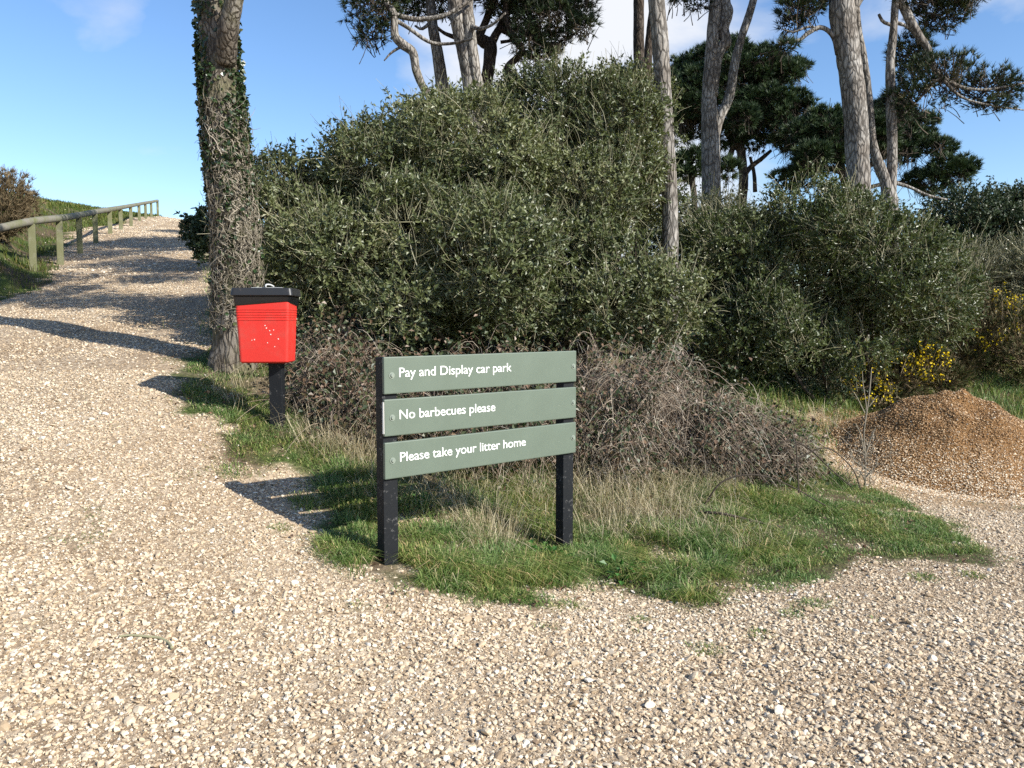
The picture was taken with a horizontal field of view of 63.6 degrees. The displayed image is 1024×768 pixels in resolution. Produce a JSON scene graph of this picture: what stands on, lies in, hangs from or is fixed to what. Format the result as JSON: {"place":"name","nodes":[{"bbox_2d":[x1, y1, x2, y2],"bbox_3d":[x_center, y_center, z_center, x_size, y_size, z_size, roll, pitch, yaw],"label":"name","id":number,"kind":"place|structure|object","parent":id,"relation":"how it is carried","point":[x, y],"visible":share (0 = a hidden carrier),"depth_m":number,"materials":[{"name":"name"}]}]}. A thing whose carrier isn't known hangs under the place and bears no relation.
{"place":"outdoors","nodes":[
{"label":"outdoors","id":0,"kind":"place"},
{"bbox_2d":[0,196,1023,767],"bbox_3d":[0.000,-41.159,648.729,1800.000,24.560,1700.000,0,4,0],"label":"ground","id":1,"kind":"structure","parent":0,"point":[250,454],"depth_m":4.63,"materials":[{"name":"beige gravel"}]},
{"bbox_2d":[0,164,46,250],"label":"gorse bush","id":2,"kind":"object","parent":1,"relation":"on","point":[21,207],"visible":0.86,"depth_m":14.16,"materials":[{"name":"plant"}]},
{"bbox_2d":[0,199,158,270],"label":"rail fence","id":3,"kind":"object","parent":1,"relation":"on","point":[31,222],"visible":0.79,"depth_m":15.42,"materials":[{"name":"beige wood"}]},
{"bbox_2d":[0,189,160,297],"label":"bank grass","id":4,"kind":"structure","parent":1,"relation":"on","point":[57,203],"depth_m":19.19,"materials":[{"name":"green plant"}]},
{"bbox_2d":[119,634,173,648],"bbox_3d":[-1.677,1.184,3.820,0.288,0.041,0.067,1,4,14],"label":"fallen stick","id":5,"kind":"object","parent":1,"relation":"on","point":[170,645],"visible":1,"depth_m":3.83,"materials":[{"name":"beige wood"}]},
{"bbox_2d":[173,200,211,266],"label":"evergreen bush","id":6,"kind":"object","parent":1,"relation":"on","point":[196,234],"visible":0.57,"depth_m":13.19,"materials":[{"name":"green plant"}]},
{"bbox_2d":[190,0,268,375],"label":"ivy clad tree","id":7,"kind":"object","parent":1,"relation":"on","point":[230,180],"visible":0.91,"depth_m":7.53,"materials":[{"name":"brown plant"}]},
{"bbox_2d":[230,284,300,429],"bbox_3d":[-1.951,-0.114,6.609,0.480,1.362,0.353,0,4,-2],"label":"waste bin","id":8,"kind":"object","parent":1,"relation":"on","point":[266,317],"visible":0.98,"depth_m":6.45,"materials":[{"name":"red plastic"}]},
{"bbox_2d":[200,277,441,460],"bbox_3d":[-1.397,-0.010,7.350,2.516,1.892,2.664,4,6,40],"label":"bramble thicket","id":9,"kind":"object","parent":1,"relation":"on","point":[331,362],"visible":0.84,"depth_m":7.05,"materials":[{"name":"brown plant"}]},
{"bbox_2d":[336,0,473,94],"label":"pine tree","id":10,"kind":"object","parent":1,"relation":"on","point":[393,10],"visible":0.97,"depth_m":13.49,"materials":[{"name":"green plant"}]},
{"bbox_2d":[398,0,453,268],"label":"pine tree","id":11,"kind":"object","parent":1,"relation":"on","point":[439,65],"visible":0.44,"depth_m":14.05,"materials":[{"name":"grey plant"}]},
{"bbox_2d":[408,489,462,514],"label":"weed clump","id":12,"kind":"object","parent":1,"relation":"on","point":[422,496],"visible":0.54,"depth_m":5.96,"materials":[{"name":"green plant"}]},
{"bbox_2d":[202,38,728,392],"bbox_3d":[-0.462,-2.013,9.712,5.737,4.424,5.172,0,4,0],"label":"holly bush","id":13,"kind":"object","parent":1,"relation":"on","point":[418,207],"visible":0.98,"depth_m":8.73,"materials":[{"name":"green plant"}]},
{"bbox_2d":[412,0,519,143],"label":"pine tree","id":14,"kind":"object","parent":1,"relation":"on","point":[463,25],"visible":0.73,"depth_m":13.69,"materials":[{"name":"grey plant"}]},
{"bbox_2d":[375,351,575,564],"bbox_3d":[-0.175,0.574,5.358,1.566,1.549,0.112,-4,6,-40],"label":"car park sign","id":15,"kind":"object","parent":1,"relation":"on","point":[395,417],"visible":1,"depth_m":5.19,"materials":[{"name":"wood"}]},
{"bbox_2d":[336,296,651,494],"bbox_3d":[-0.332,0.221,7.365,2.550,2.025,2.514,3,5,36],"label":"bramble thicket","id":16,"kind":"object","parent":1,"relation":"on","point":[478,429],"visible":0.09,"depth_m":7.06,"materials":[{"name":"brown plant"}]},
{"bbox_2d":[5,247,1023,658],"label":"grass","id":17,"kind":"structure","parent":1,"relation":"on","point":[481,569],"depth_m":5.97,"materials":[{"name":"green plant"}]},
{"bbox_2d":[183,355,856,555],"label":"dry grass","id":18,"kind":"structure","parent":1,"relation":"on","point":[490,515],"depth_m":6.49,"materials":[{"name":"beige plant"}]},
{"bbox_2d":[438,0,603,126],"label":"pine tree","id":19,"kind":"object","parent":1,"relation":"on","point":[487,44],"visible":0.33,"depth_m":14.52,"materials":[{"name":"green plant"}]},
{"bbox_2d":[507,539,572,556],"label":"weed clump","id":20,"kind":"object","parent":1,"relation":"on","point":[549,547],"visible":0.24,"depth_m":5.55,"materials":[{"name":"green plant"}]},
{"bbox_2d":[500,0,603,77],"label":"pine tree","id":21,"kind":"object","parent":1,"relation":"on","point":[534,31],"visible":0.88,"depth_m":14.05,"materials":[{"name":"green plant"}]},
{"bbox_2d":[151,341,1023,608],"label":"leaf litter","id":22,"kind":"object","parent":1,"relation":"on","point":[528,589],"visible":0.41,"depth_m":5.92,"materials":[{"name":"brown plant"}]},
{"bbox_2d":[595,554,646,584],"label":"weed clump","id":23,"kind":"object","parent":1,"relation":"on","point":[621,562],"visible":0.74,"depth_m":5.28,"materials":[{"name":"green plant"}]},
{"bbox_2d":[633,0,644,262],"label":"pine tree","id":24,"kind":"object","parent":1,"relation":"on","point":[638,24],"visible":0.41,"depth_m":16.44,"materials":[{"name":"brown plant"}]},
{"bbox_2d":[644,14,651,147],"bbox_3d":[3.184,-7.865,16.884,3.498,11.755,2.489,0,4,0],"label":"pine tree","id":25,"kind":"object","parent":1,"relation":"on","point":[648,43],"visible":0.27,"depth_m":16.87,"materials":[{"name":"brown plant"}]},
{"bbox_2d":[648,0,681,369],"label":"pine tree","id":26,"kind":"object","parent":1,"relation":"on","point":[660,41],"visible":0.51,"depth_m":10.02,"materials":[{"name":"grey plant"}]},
{"bbox_2d":[535,309,860,530],"bbox_3d":[1.470,0.371,7.679,3.476,2.148,2.602,1,4,13],"label":"bramble thicket","id":27,"kind":"object","parent":1,"relation":"on","point":[726,435],"visible":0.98,"depth_m":7.43,"materials":[{"name":"brown plant"}]},
{"bbox_2d":[652,177,766,325],"bbox_3d":[3.098,-1.873,12.270,2.268,2.407,1.684,-3,5,-36],"label":"scrub bush","id":28,"kind":"object","parent":1,"relation":"on","point":[716,204],"visible":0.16,"depth_m":11.87,"materials":[{"name":"green plant"}]},
{"bbox_2d":[665,0,756,211],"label":"pine tree","id":29,"kind":"object","parent":1,"relation":"on","point":[718,37],"visible":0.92,"depth_m":14.07,"materials":[{"name":"grey plant"}]},
{"bbox_2d":[675,141,746,211],"bbox_3d":[5.499,-4.319,23.915,2.857,5.346,1.401,-1,4,-16],"label":"dense pine","id":30,"kind":"object","parent":1,"relation":"on","point":[691,154],"visible":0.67,"depth_m":23.56,"materials":[{"name":"green plant"}]},
{"bbox_2d":[669,32,821,208],"bbox_3d":[7.289,-6.046,26.614,5.887,10.037,3.623,0,4,0],"label":"dense pine","id":31,"kind":"object","parent":1,"relation":"on","point":[764,98],"visible":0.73,"depth_m":25.57,"materials":[{"name":"green plant"}]},
{"bbox_2d":[619,173,877,407],"bbox_3d":[2.848,-1.389,11.688,2.934,3.462,4.050,-1,4,-10],"label":"undergrowth bush","id":32,"kind":"object","parent":1,"relation":"on","point":[811,379],"visible":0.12,"depth_m":10.57,"materials":[{"name":"green plant"}]},
{"bbox_2d":[760,0,873,340],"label":"pine tree","id":33,"kind":"object","parent":1,"relation":"on","point":[842,32],"visible":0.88,"depth_m":12.78,"materials":[{"name":"grey plant"}]},
{"bbox_2d":[678,156,995,402],"bbox_3d":[4.147,-1.276,11.066,4.408,3.346,3.425,0,4,0],"label":"holly bush","id":34,"kind":"object","parent":1,"relation":"on","point":[843,236],"visible":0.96,"depth_m":10.25,"materials":[{"name":"green plant"}]},
{"bbox_2d":[836,368,900,490],"bbox_3d":[3.502,0.511,8.093,0.612,1.339,0.525,0,4,0],"label":"bare sapling","id":35,"kind":"object","parent":1,"relation":"on","point":[864,453],"visible":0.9,"depth_m":8.08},
{"bbox_2d":[834,366,907,411],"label":"gorse bush","id":36,"kind":"object","parent":1,"relation":"on","point":[888,397],"visible":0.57,"depth_m":10.64,"materials":[{"name":"plant"}]},
{"bbox_2d":[766,92,984,205],"bbox_3d":[10.684,-4.651,24.849,6.404,8.430,3.297,0,4,0],"label":"dense pine","id":37,"kind":"object","parent":1,"relation":"on","point":[816,134],"visible":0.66,"depth_m":24.04,"materials":[{"name":"green plant"}]},
{"bbox_2d":[811,388,1023,504],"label":"chippings heap","id":38,"kind":"object","parent":1,"relation":"on","point":[961,441],"visible":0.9,"depth_m":8.69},
{"bbox_2d":[857,338,979,403],"bbox_3d":[5.394,-0.066,10.988,1.689,1.107,1.003,0,4,0],"label":"gorse bush","id":39,"kind":"object","parent":1,"relation":"on","point":[926,370],"visible":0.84,"depth_m":10.87,"materials":[{"name":"yellow plant"}]},
{"bbox_2d":[845,468,1023,527],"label":"spilt chippings","id":40,"kind":"object","parent":1,"relation":"on","point":[953,500],"visible":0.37,"depth_m":7.92,"materials":[{"name":"gravel"}]},
{"bbox_2d":[856,0,1023,269],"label":"pine tree","id":41,"kind":"object","parent":1,"relation":"on","point":[925,66],"visible":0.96,"depth_m":13.67,"materials":[{"name":"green plant"}]},
{"bbox_2d":[900,175,1023,327],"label":"evergreen bush","id":42,"kind":"object","parent":1,"relation":"on","point":[999,206],"visible":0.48,"depth_m":14.76,"materials":[{"name":"green plant"}]},
{"bbox_2d":[927,282,1023,387],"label":"gorse bush","id":43,"kind":"object","parent":1,"relation":"on","point":[980,349],"visible":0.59,"depth_m":11.85,"materials":[{"name":"green plant"}]},
{"bbox_2d":[932,215,1023,350],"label":"undergrowth bush","id":44,"kind":"object","parent":1,"relation":"on","point":[1010,270],"visible":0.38,"depth_m":13.06,"materials":[{"name":"green plant"}]},
{"bbox_2d":[0,0,1023,333],"label":"sky","id":45,"kind":"structure","parent":0,"point":[98,97],"materials":[{"name":"blue"}]}
]}

